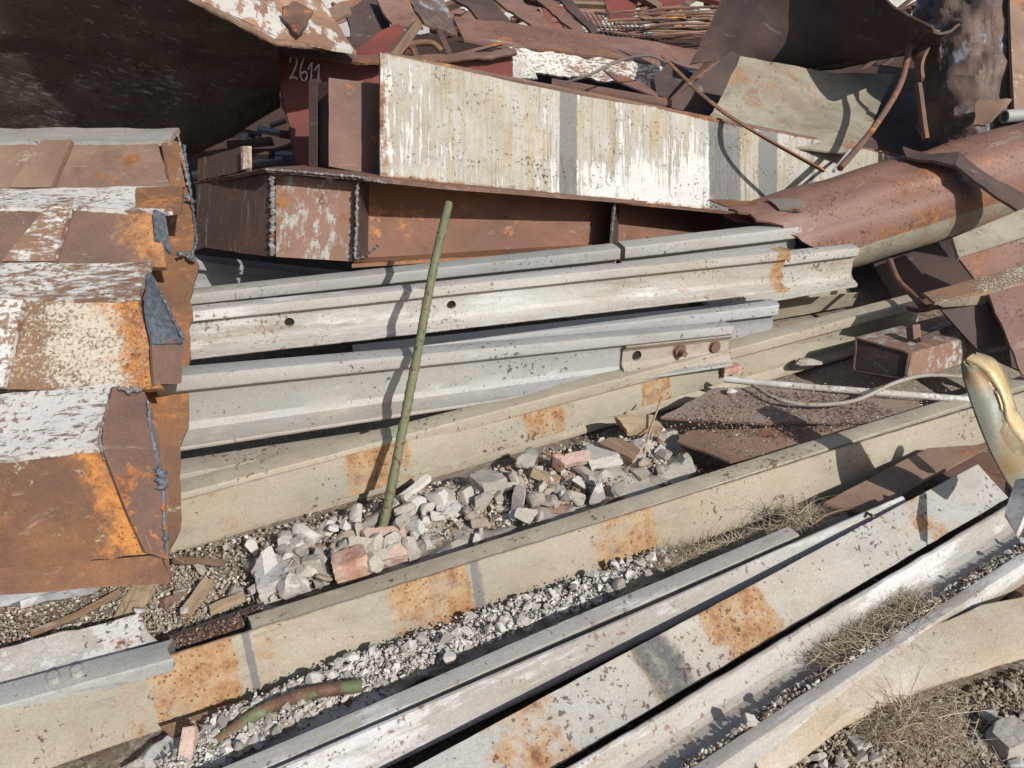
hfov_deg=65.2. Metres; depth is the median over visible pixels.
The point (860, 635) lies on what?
grass mat
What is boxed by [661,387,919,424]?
rusty sheet
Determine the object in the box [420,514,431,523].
stone
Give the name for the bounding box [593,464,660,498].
concrete lump
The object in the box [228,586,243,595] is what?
stone
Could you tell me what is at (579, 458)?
brick
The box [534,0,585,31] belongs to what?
scrap plate
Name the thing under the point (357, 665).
white gravel
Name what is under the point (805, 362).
grey stone
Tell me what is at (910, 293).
bent rod
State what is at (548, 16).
scrap plate
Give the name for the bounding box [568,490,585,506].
stone
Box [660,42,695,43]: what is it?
reinforcing rod
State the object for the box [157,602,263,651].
gritty strip
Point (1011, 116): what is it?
pipe end
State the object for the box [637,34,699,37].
reinforcing rod
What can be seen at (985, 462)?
brown plate
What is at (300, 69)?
scrap bin
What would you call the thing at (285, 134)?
scrap bar
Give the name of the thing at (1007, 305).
bent plate
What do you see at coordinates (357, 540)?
stone
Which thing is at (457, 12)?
scrap plate
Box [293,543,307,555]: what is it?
plaster chunk
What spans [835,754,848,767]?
stone
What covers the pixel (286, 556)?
stone
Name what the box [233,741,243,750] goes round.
stone
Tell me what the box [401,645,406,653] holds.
stone
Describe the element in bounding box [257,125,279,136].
scrap bar
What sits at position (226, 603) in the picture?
board
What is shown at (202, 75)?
hull section
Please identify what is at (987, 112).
torn scrap
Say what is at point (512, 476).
stone
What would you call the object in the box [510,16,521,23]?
scrap bar
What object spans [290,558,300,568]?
stone
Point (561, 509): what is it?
flat fragment
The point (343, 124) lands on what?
girder stub
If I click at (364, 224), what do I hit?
cut girder
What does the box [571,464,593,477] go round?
stone
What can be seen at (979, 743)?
concrete chunk
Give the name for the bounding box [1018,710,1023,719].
stone
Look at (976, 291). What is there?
rusty channel
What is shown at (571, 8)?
scrap plate
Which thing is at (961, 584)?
trough gravel
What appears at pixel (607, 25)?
wire grid
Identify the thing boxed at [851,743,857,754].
stone
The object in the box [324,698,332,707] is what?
stone
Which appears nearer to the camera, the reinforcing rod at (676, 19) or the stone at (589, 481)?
the stone at (589, 481)
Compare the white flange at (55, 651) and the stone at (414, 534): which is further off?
the stone at (414, 534)
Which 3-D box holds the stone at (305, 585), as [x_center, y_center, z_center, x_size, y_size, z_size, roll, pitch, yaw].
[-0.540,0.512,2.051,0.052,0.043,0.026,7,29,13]
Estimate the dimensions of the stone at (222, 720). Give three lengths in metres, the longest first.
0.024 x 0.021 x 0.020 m
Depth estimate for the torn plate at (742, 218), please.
3.67 m
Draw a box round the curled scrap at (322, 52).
[319,48,356,56]
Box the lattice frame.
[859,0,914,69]
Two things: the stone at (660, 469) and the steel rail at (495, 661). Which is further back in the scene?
the stone at (660, 469)
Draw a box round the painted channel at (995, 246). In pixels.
[951,208,1023,278]
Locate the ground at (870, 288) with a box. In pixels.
[0,30,1023,767]
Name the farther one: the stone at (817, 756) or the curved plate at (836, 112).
the curved plate at (836, 112)
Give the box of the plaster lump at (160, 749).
[132,735,180,767]
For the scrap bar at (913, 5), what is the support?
on the scrap bar
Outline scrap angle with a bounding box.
[999,584,1023,600]
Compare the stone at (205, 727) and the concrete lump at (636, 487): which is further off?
the concrete lump at (636, 487)
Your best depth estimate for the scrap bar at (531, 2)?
8.77 m
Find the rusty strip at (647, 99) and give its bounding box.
[551,78,671,107]
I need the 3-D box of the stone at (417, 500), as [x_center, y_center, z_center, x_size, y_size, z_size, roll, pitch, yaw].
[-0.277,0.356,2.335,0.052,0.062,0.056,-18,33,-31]
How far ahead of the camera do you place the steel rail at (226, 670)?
1.97 m
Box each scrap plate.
[328,1,351,21]
[336,0,360,23]
[346,0,389,37]
[356,24,411,55]
[376,0,422,29]
[409,0,457,37]
[429,28,437,34]
[449,8,464,29]
[452,0,510,22]
[455,11,474,25]
[492,0,556,27]
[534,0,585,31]
[542,8,580,24]
[543,5,565,27]
[559,0,599,33]
[578,8,604,28]
[600,28,634,31]
[604,0,637,18]
[638,6,651,16]
[657,0,683,11]
[666,1,699,11]
[684,0,696,4]
[1004,478,1023,537]
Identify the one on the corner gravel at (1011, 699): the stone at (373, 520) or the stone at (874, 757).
the stone at (874, 757)
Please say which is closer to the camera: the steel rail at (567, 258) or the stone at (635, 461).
the stone at (635, 461)
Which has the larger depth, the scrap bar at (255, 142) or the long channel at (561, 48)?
the long channel at (561, 48)
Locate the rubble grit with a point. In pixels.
(174, 622)
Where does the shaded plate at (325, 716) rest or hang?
on the steel rail at (397, 738)
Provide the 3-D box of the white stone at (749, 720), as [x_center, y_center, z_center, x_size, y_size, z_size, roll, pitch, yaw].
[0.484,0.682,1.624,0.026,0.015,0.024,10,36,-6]
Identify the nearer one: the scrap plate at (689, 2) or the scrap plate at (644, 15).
the scrap plate at (689, 2)
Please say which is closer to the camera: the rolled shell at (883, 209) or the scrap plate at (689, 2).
the rolled shell at (883, 209)
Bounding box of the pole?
[378,201,452,526]
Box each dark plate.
[640,61,698,98]
[671,52,744,115]
[863,64,948,154]
[872,231,971,304]
[940,301,1017,370]
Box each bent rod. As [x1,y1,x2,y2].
[837,44,912,170]
[886,258,924,308]
[906,305,936,312]
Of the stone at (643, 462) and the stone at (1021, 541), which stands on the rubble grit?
the stone at (643, 462)
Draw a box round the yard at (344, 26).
[338,15,699,36]
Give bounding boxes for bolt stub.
[45,670,60,684]
[70,664,84,677]
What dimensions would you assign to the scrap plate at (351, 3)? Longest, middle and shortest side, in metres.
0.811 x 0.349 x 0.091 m
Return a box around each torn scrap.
[767,198,806,211]
[973,98,1011,126]
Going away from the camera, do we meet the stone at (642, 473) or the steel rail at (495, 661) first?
the steel rail at (495, 661)
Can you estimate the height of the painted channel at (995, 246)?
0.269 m
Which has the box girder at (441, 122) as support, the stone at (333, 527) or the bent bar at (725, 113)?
the bent bar at (725, 113)
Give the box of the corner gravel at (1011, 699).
[790,601,1023,767]
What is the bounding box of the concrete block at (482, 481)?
[466,469,509,500]
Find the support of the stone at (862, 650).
on the trough gravel at (961, 584)
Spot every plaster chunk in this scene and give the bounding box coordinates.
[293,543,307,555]
[406,519,425,536]
[435,498,462,519]
[581,442,623,469]
[847,735,873,751]
[977,710,997,724]
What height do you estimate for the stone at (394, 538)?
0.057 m
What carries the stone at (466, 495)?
on the rubble bed at (678, 466)
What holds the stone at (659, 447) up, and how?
on the rubble bed at (678, 466)
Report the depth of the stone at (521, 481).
2.44 m
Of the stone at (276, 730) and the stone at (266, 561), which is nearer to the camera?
the stone at (276, 730)
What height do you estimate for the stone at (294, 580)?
0.062 m
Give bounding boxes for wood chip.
[527,467,560,484]
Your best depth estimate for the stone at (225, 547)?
2.18 m
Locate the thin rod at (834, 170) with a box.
[832,149,850,172]
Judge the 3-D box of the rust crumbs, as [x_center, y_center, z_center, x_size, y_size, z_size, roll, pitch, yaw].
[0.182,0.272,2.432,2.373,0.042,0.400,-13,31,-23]
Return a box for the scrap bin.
[278,34,516,166]
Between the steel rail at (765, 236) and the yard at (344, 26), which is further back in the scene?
the yard at (344, 26)
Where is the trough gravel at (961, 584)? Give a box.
[678,541,1023,767]
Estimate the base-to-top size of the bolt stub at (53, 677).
0.035 m
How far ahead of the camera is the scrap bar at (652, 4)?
7.97 m
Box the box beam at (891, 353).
[852,315,976,380]
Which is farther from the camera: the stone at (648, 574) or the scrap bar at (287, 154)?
the scrap bar at (287, 154)
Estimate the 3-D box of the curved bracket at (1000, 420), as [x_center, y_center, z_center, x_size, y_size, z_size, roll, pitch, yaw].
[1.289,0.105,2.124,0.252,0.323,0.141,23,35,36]
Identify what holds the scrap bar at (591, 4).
on the scrap plate at (554, 20)
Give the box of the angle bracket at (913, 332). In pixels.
[906,324,920,341]
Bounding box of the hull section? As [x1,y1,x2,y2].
[0,0,354,157]
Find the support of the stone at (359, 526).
on the rubble grit
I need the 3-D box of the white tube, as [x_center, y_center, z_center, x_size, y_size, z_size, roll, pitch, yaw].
[1.185,0.020,2.851,0.836,0.031,0.045,5,24,12]
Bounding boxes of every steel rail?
[0,392,1023,767]
[0,639,175,709]
[157,321,732,450]
[170,295,922,553]
[180,428,382,479]
[189,247,790,359]
[190,243,620,305]
[194,254,347,287]
[222,526,798,767]
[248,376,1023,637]
[276,496,906,767]
[352,298,778,351]
[413,464,1007,767]
[566,505,1023,767]
[616,224,801,262]
[681,288,859,319]
[700,244,859,305]
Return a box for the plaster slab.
[254,547,311,603]
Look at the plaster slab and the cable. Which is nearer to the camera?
the plaster slab
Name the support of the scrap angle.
on the ground at (870, 288)
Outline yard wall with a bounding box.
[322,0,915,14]
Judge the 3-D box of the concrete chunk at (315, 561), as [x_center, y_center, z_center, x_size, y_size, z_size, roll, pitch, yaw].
[-0.515,0.480,2.094,0.056,0.070,0.042,-14,18,0]
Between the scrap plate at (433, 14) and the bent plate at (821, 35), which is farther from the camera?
the scrap plate at (433, 14)
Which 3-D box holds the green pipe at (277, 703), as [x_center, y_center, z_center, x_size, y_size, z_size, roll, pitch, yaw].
[-0.485,0.695,1.714,0.334,0.042,0.061,-17,32,-19]
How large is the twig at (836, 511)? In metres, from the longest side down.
0.195 x 0.094 x 0.025 m
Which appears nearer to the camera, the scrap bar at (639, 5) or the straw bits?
the straw bits
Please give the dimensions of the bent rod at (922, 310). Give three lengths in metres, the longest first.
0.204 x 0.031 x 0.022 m
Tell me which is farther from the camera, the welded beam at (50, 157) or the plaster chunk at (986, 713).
the welded beam at (50, 157)
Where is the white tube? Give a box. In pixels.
[724,376,969,401]
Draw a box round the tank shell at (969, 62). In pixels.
[911,0,1023,140]
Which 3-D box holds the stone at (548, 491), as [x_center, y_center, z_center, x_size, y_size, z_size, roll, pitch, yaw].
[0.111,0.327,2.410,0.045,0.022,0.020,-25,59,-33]
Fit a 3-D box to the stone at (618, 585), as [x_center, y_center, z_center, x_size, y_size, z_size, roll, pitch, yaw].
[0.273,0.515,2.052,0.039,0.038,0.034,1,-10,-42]
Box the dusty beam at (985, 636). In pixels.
[754,597,1023,767]
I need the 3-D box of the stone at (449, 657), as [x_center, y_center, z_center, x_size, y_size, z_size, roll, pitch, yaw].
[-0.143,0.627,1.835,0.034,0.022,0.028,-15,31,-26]
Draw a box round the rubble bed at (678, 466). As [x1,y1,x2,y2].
[241,427,695,610]
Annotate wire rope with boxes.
[751,373,962,406]
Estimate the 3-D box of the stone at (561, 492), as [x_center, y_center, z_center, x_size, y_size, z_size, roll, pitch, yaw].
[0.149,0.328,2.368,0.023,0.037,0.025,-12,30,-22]
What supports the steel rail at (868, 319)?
on the ground at (870, 288)
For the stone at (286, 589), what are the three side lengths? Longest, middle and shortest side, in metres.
0.080 x 0.067 x 0.065 m
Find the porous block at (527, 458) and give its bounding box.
[515,447,538,468]
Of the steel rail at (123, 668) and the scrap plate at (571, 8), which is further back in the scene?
the scrap plate at (571, 8)
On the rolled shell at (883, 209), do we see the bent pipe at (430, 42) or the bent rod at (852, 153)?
the bent rod at (852, 153)
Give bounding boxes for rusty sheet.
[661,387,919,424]
[677,425,860,463]
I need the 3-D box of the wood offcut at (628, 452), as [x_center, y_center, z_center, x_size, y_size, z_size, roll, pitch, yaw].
[0.339,0.209,2.531,0.133,0.051,0.062,24,46,24]
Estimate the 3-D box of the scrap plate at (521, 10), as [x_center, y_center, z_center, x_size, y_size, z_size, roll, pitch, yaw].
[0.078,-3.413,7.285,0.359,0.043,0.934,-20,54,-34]
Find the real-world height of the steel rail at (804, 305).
0.159 m
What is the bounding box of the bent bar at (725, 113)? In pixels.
[660,55,824,172]
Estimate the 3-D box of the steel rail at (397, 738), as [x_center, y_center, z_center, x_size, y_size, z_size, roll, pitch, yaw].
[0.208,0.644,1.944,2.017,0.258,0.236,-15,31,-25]
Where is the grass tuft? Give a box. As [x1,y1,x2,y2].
[825,642,1017,767]
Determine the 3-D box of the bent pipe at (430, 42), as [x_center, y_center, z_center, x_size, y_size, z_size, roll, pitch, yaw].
[-0.514,-1.945,4.600,0.246,0.074,0.054,5,25,0]
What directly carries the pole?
on the rubble bed at (678, 466)
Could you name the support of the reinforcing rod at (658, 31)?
on the wire grid
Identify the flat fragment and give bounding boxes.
[538,499,573,513]
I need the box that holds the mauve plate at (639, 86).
[604,70,663,97]
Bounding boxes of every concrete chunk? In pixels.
[301,554,327,579]
[393,513,410,530]
[564,475,573,485]
[969,728,987,751]
[984,715,1023,764]
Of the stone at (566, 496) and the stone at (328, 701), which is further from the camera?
the stone at (566, 496)
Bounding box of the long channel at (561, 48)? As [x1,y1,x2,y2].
[453,16,720,84]
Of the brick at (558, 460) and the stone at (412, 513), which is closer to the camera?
the stone at (412, 513)
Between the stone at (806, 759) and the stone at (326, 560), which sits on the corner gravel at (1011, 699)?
the stone at (806, 759)
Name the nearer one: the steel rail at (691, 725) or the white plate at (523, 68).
the steel rail at (691, 725)
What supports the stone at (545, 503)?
on the stone at (552, 499)
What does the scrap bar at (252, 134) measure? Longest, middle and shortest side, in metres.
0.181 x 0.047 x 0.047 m
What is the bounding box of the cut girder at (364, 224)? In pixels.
[194,165,723,267]
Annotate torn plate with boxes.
[141,143,198,578]
[724,213,768,224]
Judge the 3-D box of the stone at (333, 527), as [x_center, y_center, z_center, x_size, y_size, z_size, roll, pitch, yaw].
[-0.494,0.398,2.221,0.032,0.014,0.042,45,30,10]
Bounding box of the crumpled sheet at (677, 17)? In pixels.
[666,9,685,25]
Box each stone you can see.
[133,606,147,614]
[159,590,187,612]
[173,588,185,596]
[179,606,187,613]
[194,564,204,574]
[200,724,212,734]
[217,715,227,727]
[222,544,229,551]
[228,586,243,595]
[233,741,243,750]
[242,738,251,753]
[244,536,258,555]
[251,546,277,578]
[258,735,265,742]
[265,712,275,721]
[271,724,281,735]
[275,534,300,555]
[276,572,301,599]
[277,530,288,538]
[277,535,292,545]
[278,573,300,598]
[278,719,293,731]
[281,553,292,559]
[281,558,292,562]
[281,566,291,571]
[281,702,291,708]
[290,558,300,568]
[292,523,320,545]
[294,547,307,556]
[296,565,312,577]
[296,699,305,705]
[302,577,308,591]
[305,671,322,686]
[309,711,318,717]
[311,567,317,576]
[312,546,323,559]
[313,579,323,588]
[315,529,322,538]
[315,573,332,581]
[320,519,334,540]
[323,555,328,564]
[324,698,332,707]
[327,524,338,531]
[328,542,335,552]
[330,548,338,554]
[333,529,356,544]
[336,538,348,550]
[339,519,350,530]
[340,696,352,706]
[348,503,361,523]
[348,536,379,554]
[350,514,359,521]
[354,522,365,536]
[363,512,380,526]
[366,533,383,551]
[367,553,383,573]
[371,547,391,566]
[382,531,402,547]
[385,543,393,549]
[393,502,416,516]
[400,493,412,503]
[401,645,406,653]
[402,536,420,562]
[407,495,426,514]
[408,509,415,517]
[410,531,419,539]
[415,536,437,560]
[415,632,429,644]
[419,490,429,501]
[420,502,434,514]
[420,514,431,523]
[420,538,436,547]
[421,534,435,550]
[424,489,447,505]
[430,511,444,521]
[435,487,455,500]
[438,510,447,516]
[439,632,453,643]
[443,651,455,664]
[455,522,463,528]
[457,486,476,504]
[462,505,469,513]
[462,525,473,532]
[464,511,474,520]
[470,501,480,517]
[470,518,488,529]
[473,492,493,512]
[473,533,482,545]
[476,527,482,534]
[492,490,503,504]
[505,481,516,490]
[507,470,519,484]
[508,509,516,520]
[511,485,525,508]
[514,507,537,525]
[518,475,525,488]
[519,612,524,618]
[526,491,544,508]
[533,508,543,521]
[537,482,546,492]
[540,500,552,506]
[544,488,553,495]
[545,494,557,504]
[558,490,571,501]
[559,490,564,500]
[564,506,575,512]
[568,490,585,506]
[569,583,576,589]
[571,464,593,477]
[572,475,586,489]
[580,442,590,450]
[585,476,594,486]
[589,478,604,506]
[612,577,625,592]
[613,481,623,495]
[623,454,645,466]
[629,438,644,445]
[629,466,649,480]
[635,561,645,566]
[636,457,651,466]
[639,442,648,451]
[644,569,652,577]
[646,440,654,454]
[654,444,665,453]
[655,448,672,461]
[656,465,664,474]
[726,388,736,393]
[730,728,738,735]
[739,722,747,727]
[742,713,757,726]
[774,697,781,704]
[795,358,822,365]
[800,756,810,762]
[809,752,826,760]
[818,759,827,767]
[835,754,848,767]
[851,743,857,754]
[852,750,867,763]
[857,647,865,652]
[868,753,882,764]
[880,746,892,758]
[950,746,963,756]
[980,764,991,767]
[1003,681,1016,692]
[1007,758,1023,767]
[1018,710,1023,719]
[1019,537,1023,545]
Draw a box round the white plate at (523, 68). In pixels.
[513,56,537,79]
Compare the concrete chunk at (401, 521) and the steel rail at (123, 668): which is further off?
the concrete chunk at (401, 521)
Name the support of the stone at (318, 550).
on the rubble bed at (678, 466)
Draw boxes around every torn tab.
[281,1,313,35]
[708,199,799,210]
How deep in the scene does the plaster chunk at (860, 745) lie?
1.68 m
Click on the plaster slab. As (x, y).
(268, 581)
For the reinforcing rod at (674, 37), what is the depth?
7.23 m
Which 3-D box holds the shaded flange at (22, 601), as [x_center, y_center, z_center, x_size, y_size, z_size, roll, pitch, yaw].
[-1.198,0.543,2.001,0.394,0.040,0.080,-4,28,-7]
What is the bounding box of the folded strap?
[902,146,1023,211]
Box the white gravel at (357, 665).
[159,546,680,767]
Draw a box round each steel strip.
[30,589,121,636]
[160,683,302,737]
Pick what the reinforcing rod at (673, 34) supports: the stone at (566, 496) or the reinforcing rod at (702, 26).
the reinforcing rod at (702, 26)
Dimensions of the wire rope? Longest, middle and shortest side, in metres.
0.748 x 0.150 x 0.052 m
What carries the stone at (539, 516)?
on the rubble bed at (678, 466)
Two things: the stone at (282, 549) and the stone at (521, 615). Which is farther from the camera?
the stone at (282, 549)
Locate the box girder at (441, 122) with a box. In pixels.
[379,52,903,213]
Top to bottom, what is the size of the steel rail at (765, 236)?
0.236 m
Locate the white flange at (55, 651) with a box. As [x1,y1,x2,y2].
[0,613,157,683]
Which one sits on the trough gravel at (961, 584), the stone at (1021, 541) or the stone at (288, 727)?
the stone at (1021, 541)
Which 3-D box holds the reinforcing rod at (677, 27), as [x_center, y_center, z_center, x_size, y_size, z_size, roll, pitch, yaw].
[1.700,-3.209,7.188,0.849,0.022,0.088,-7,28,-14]
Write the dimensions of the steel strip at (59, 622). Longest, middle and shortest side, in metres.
0.210 x 0.036 x 0.025 m
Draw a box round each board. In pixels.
[113,584,158,619]
[173,557,226,566]
[180,578,214,618]
[209,591,244,615]
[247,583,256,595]
[376,474,430,513]
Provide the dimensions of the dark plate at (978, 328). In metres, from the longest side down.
0.333 x 0.217 x 0.026 m
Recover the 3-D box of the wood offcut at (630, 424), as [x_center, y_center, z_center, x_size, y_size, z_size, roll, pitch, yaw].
[0.431,0.137,2.721,0.170,0.038,0.090,2,34,-22]
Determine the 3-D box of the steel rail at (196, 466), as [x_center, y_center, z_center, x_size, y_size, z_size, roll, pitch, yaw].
[-0.695,0.339,2.641,1.428,0.290,0.243,-8,29,-23]
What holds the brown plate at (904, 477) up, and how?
on the steel rail at (397, 738)
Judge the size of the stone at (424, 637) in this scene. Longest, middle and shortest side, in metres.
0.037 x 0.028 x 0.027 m
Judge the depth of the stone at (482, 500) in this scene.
2.33 m
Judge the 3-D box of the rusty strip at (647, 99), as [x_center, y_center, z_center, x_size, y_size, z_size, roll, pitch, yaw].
[0.599,-1.707,4.708,0.849,0.036,0.116,1,34,-22]
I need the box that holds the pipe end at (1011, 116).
[999,108,1023,123]
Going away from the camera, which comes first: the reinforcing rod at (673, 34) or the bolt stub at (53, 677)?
the bolt stub at (53, 677)
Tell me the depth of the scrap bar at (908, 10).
5.64 m
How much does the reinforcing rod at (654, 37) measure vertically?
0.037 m
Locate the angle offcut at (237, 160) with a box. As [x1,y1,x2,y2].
[198,146,251,181]
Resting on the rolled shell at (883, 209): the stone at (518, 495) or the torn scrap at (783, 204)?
the torn scrap at (783, 204)
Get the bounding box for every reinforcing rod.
[594,5,682,14]
[594,11,651,15]
[596,25,673,28]
[607,17,665,22]
[613,17,707,25]
[614,31,671,36]
[616,18,687,20]
[623,36,696,38]
[628,30,688,33]
[631,6,717,15]
[635,28,707,30]
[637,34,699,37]
[639,9,716,15]
[650,22,709,26]
[652,30,706,36]
[655,36,693,38]
[656,26,707,28]
[660,14,713,16]
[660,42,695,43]
[685,12,714,15]
[690,32,704,35]
[698,24,709,27]
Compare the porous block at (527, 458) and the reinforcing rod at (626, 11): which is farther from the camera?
the reinforcing rod at (626, 11)
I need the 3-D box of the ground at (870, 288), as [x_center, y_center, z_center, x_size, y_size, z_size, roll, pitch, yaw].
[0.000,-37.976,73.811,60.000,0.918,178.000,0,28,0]
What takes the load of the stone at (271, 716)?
on the white gravel at (357, 665)
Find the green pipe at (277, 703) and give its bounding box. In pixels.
[206,679,361,749]
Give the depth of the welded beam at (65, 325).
2.19 m
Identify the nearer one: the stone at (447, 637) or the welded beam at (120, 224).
the stone at (447, 637)
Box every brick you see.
[177,726,197,767]
[331,544,371,585]
[360,526,408,568]
[552,453,566,471]
[563,450,591,467]
[720,362,741,375]
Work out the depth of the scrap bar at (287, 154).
4.98 m
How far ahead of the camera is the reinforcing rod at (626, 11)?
7.97 m
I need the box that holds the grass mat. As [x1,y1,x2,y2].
[792,577,959,698]
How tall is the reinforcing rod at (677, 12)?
0.022 m
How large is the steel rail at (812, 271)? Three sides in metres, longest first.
0.692 x 0.202 x 0.169 m
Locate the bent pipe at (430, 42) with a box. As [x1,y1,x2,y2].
[405,39,443,53]
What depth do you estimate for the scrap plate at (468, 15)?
8.28 m
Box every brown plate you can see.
[823,444,987,514]
[935,451,1005,491]
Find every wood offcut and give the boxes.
[598,437,639,465]
[615,414,662,435]
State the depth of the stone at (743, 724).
1.62 m
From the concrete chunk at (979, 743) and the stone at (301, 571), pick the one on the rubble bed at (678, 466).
the stone at (301, 571)
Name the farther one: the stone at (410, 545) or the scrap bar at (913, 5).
the scrap bar at (913, 5)
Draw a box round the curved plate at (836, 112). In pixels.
[710,56,894,153]
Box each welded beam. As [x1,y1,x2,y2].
[0,127,188,188]
[0,186,183,270]
[0,262,185,391]
[0,383,171,594]
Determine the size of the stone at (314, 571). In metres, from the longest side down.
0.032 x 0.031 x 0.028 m
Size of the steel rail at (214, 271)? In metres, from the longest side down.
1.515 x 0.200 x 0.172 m
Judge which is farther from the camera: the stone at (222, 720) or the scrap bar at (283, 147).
the scrap bar at (283, 147)
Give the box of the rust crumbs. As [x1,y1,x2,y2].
[161,390,901,650]
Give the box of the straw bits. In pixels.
[120,435,1023,767]
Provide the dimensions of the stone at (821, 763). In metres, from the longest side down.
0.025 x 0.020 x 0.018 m
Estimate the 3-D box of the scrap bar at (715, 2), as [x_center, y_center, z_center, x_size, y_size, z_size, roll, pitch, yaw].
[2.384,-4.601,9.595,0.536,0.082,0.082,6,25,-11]
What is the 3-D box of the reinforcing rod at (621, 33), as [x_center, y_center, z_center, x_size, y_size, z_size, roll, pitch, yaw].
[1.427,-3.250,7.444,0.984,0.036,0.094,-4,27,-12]
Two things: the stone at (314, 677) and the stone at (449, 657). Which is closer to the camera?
the stone at (314, 677)
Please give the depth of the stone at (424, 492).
2.38 m
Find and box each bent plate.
[670,58,719,99]
[690,0,959,70]
[987,284,1023,375]
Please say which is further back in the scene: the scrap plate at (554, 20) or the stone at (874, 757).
the scrap plate at (554, 20)
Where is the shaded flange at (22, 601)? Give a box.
[0,587,101,608]
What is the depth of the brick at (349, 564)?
2.06 m
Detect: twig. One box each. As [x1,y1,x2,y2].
[643,396,662,453]
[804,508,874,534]
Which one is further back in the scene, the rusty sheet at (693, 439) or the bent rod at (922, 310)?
the bent rod at (922, 310)
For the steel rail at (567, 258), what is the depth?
3.08 m
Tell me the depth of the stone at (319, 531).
2.20 m
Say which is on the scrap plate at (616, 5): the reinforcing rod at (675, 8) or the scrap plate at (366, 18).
the reinforcing rod at (675, 8)
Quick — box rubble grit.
[0,382,973,647]
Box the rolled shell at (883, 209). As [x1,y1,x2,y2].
[728,122,1023,267]
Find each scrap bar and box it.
[191,170,197,179]
[226,137,272,149]
[232,132,248,140]
[241,129,261,137]
[252,149,274,159]
[252,156,282,165]
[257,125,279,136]
[269,117,286,128]
[271,143,291,151]
[274,151,294,158]
[279,130,289,138]
[389,20,421,53]
[401,34,418,55]
[419,0,462,20]
[437,29,452,54]
[455,41,503,53]
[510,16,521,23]
[523,0,542,7]
[573,0,605,8]
[636,0,661,8]
[636,2,644,7]
[697,0,719,5]
[703,3,716,9]
[903,0,916,13]
[911,2,916,10]
[916,325,954,342]
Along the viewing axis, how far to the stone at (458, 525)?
2.25 m
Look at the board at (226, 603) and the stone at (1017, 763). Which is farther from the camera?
the board at (226, 603)
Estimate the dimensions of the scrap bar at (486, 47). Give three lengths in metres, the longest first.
0.607 x 0.024 x 0.024 m
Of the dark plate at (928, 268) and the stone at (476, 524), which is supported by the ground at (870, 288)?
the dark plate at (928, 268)
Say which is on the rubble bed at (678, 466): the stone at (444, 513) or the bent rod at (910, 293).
the stone at (444, 513)
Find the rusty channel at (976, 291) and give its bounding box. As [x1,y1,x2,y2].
[923,265,1023,306]
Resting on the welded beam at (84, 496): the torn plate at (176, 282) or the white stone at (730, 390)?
the torn plate at (176, 282)
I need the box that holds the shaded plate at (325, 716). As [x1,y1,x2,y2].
[154,679,398,767]
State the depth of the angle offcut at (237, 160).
3.30 m
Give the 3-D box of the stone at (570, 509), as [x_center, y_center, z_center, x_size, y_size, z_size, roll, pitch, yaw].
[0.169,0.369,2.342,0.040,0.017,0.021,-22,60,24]
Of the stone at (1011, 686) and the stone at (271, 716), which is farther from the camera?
the stone at (1011, 686)
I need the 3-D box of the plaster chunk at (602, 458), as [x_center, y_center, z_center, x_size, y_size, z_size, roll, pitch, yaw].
[0.287,0.226,2.526,0.127,0.042,0.109,-8,21,-9]
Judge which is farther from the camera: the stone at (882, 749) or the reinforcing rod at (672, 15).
the reinforcing rod at (672, 15)
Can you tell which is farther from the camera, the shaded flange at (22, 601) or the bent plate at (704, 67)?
the bent plate at (704, 67)
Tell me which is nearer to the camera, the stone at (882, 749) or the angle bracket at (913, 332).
the stone at (882, 749)
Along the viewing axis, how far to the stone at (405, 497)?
2.32 m
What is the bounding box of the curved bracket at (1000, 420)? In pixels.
[961,352,1023,488]
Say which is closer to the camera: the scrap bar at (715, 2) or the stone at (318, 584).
the stone at (318, 584)
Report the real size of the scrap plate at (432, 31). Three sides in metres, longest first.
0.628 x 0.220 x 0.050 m
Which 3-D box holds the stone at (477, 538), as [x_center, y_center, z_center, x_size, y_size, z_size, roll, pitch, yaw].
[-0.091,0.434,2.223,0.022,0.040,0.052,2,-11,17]
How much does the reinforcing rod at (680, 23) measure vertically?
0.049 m
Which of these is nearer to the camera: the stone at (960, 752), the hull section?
the stone at (960, 752)
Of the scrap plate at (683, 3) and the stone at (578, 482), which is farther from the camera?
the scrap plate at (683, 3)
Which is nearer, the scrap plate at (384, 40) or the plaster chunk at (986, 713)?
the plaster chunk at (986, 713)
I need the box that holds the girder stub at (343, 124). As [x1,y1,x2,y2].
[309,78,378,172]
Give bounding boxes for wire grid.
[558,10,649,40]
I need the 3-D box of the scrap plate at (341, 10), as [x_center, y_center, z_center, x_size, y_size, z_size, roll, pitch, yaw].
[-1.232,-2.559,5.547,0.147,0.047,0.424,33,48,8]
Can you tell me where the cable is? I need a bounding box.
[566,54,666,83]
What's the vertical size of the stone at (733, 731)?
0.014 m
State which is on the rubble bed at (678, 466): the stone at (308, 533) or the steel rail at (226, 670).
the stone at (308, 533)
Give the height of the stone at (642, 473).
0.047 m
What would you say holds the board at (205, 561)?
on the stone at (200, 569)
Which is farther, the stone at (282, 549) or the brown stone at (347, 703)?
the stone at (282, 549)
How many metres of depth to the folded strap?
3.69 m

